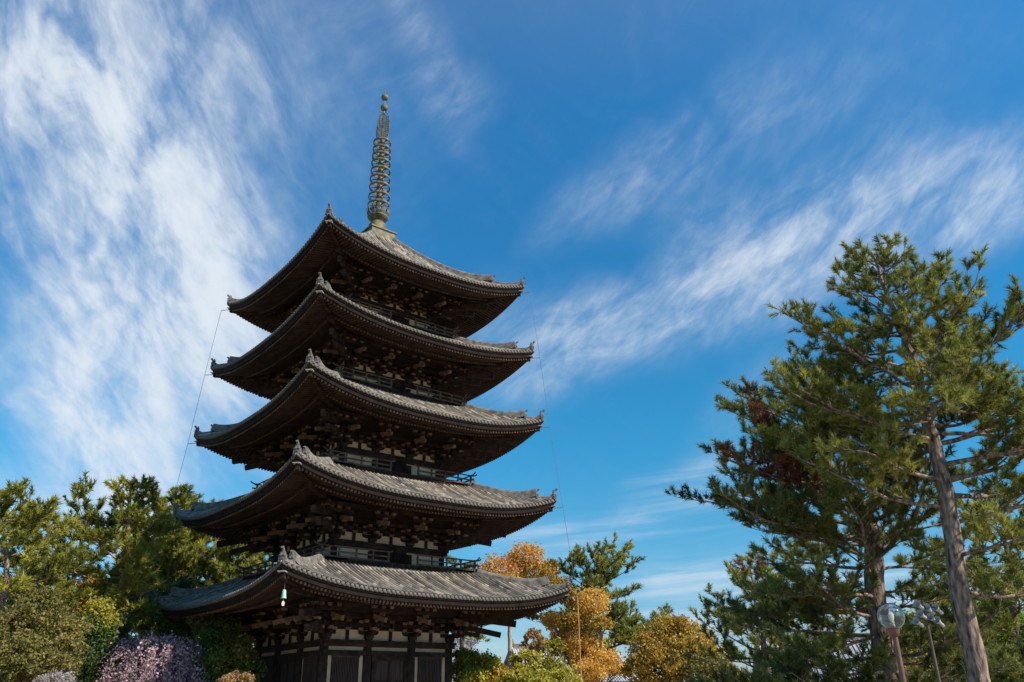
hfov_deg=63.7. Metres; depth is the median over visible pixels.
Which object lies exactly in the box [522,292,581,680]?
lightning cable
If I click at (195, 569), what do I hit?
pine tree
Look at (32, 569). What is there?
pine tree
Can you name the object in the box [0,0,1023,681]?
sky
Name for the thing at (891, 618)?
street lamp
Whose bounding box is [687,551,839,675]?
pine tree
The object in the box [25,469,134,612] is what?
pine tree
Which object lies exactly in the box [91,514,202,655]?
pine tree
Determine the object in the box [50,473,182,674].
pine tree
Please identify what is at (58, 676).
shrub
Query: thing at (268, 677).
window
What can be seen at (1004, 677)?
broadleaf tree
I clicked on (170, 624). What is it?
broadleaf tree
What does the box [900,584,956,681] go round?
broadleaf tree
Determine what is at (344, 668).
window
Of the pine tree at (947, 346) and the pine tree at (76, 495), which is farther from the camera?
the pine tree at (76, 495)
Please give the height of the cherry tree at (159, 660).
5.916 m
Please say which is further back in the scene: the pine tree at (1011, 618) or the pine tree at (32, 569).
the pine tree at (32, 569)
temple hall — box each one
[502,639,637,681]
[750,633,956,681]
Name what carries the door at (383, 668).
in the pagoda
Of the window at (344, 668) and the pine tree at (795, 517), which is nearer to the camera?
the pine tree at (795, 517)
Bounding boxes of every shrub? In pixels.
[32,668,76,681]
[218,670,254,681]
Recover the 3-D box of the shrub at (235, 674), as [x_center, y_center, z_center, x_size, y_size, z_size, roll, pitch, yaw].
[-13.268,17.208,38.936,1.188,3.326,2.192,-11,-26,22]
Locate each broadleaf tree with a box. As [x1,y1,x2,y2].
[0,585,92,681]
[7,594,131,672]
[40,607,134,681]
[52,575,124,675]
[125,576,217,676]
[185,610,267,681]
[452,647,515,681]
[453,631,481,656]
[477,539,573,668]
[508,627,568,677]
[539,583,634,681]
[619,610,746,681]
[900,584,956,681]
[973,592,1023,681]
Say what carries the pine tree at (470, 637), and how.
on the ground
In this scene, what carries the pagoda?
on the ground
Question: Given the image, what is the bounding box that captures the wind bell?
[281,585,285,605]
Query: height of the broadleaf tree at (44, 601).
9.484 m
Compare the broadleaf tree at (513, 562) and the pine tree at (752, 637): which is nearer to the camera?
the pine tree at (752, 637)
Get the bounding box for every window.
[260,660,273,681]
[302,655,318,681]
[330,655,359,681]
[417,657,442,681]
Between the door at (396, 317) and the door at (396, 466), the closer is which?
the door at (396, 466)
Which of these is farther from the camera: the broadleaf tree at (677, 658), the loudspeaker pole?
the broadleaf tree at (677, 658)
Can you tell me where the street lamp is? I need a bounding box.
[877,603,905,681]
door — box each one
[276,658,295,681]
[370,656,407,681]
[374,549,406,563]
[378,460,406,472]
[381,382,405,391]
[384,311,404,322]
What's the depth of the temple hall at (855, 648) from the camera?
53.28 m
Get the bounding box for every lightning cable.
[139,310,222,639]
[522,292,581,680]
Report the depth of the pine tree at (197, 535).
86.40 m
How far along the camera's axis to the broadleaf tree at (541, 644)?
57.07 m
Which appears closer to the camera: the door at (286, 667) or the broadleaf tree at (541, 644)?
the door at (286, 667)
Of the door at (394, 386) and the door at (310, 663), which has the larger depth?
the door at (394, 386)
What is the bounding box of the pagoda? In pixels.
[150,87,571,681]
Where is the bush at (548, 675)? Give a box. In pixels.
[492,666,582,681]
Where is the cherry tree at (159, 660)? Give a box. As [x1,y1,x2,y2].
[94,627,211,681]
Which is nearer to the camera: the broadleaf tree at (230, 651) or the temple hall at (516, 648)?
the broadleaf tree at (230, 651)
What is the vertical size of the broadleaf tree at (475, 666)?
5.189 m
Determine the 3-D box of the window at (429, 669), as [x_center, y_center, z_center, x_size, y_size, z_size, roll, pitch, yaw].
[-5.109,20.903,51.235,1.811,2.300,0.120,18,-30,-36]
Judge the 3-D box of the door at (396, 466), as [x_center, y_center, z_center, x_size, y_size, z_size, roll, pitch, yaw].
[-8.030,8.541,55.119,2.180,1.040,0.120,18,-30,-36]
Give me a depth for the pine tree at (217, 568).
82.30 m
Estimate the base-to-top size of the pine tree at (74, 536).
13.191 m
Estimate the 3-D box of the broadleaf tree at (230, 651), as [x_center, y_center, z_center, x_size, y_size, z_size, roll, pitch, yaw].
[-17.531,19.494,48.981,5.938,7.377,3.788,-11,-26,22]
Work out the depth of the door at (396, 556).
52.79 m
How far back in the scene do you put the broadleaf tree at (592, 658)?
61.51 m
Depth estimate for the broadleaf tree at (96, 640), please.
46.56 m
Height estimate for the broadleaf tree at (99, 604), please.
9.135 m
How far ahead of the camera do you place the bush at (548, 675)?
49.11 m
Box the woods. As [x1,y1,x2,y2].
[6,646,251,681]
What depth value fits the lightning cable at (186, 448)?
60.13 m
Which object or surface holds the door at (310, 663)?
in the pagoda
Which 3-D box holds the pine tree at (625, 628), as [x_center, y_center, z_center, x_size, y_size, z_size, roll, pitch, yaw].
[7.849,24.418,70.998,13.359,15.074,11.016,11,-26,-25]
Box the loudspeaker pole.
[907,600,944,681]
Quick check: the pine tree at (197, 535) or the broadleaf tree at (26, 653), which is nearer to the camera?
the broadleaf tree at (26, 653)
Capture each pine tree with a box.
[0,476,111,647]
[0,499,98,612]
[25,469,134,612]
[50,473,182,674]
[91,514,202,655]
[120,482,233,680]
[154,494,254,655]
[192,538,274,681]
[445,554,489,646]
[525,530,673,670]
[664,337,1023,681]
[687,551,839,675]
[736,229,1023,681]
[885,468,1023,681]
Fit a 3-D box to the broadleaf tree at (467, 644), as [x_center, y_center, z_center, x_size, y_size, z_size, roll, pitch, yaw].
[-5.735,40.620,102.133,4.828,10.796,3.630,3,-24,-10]
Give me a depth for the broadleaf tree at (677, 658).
48.78 m
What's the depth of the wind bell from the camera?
41.73 m

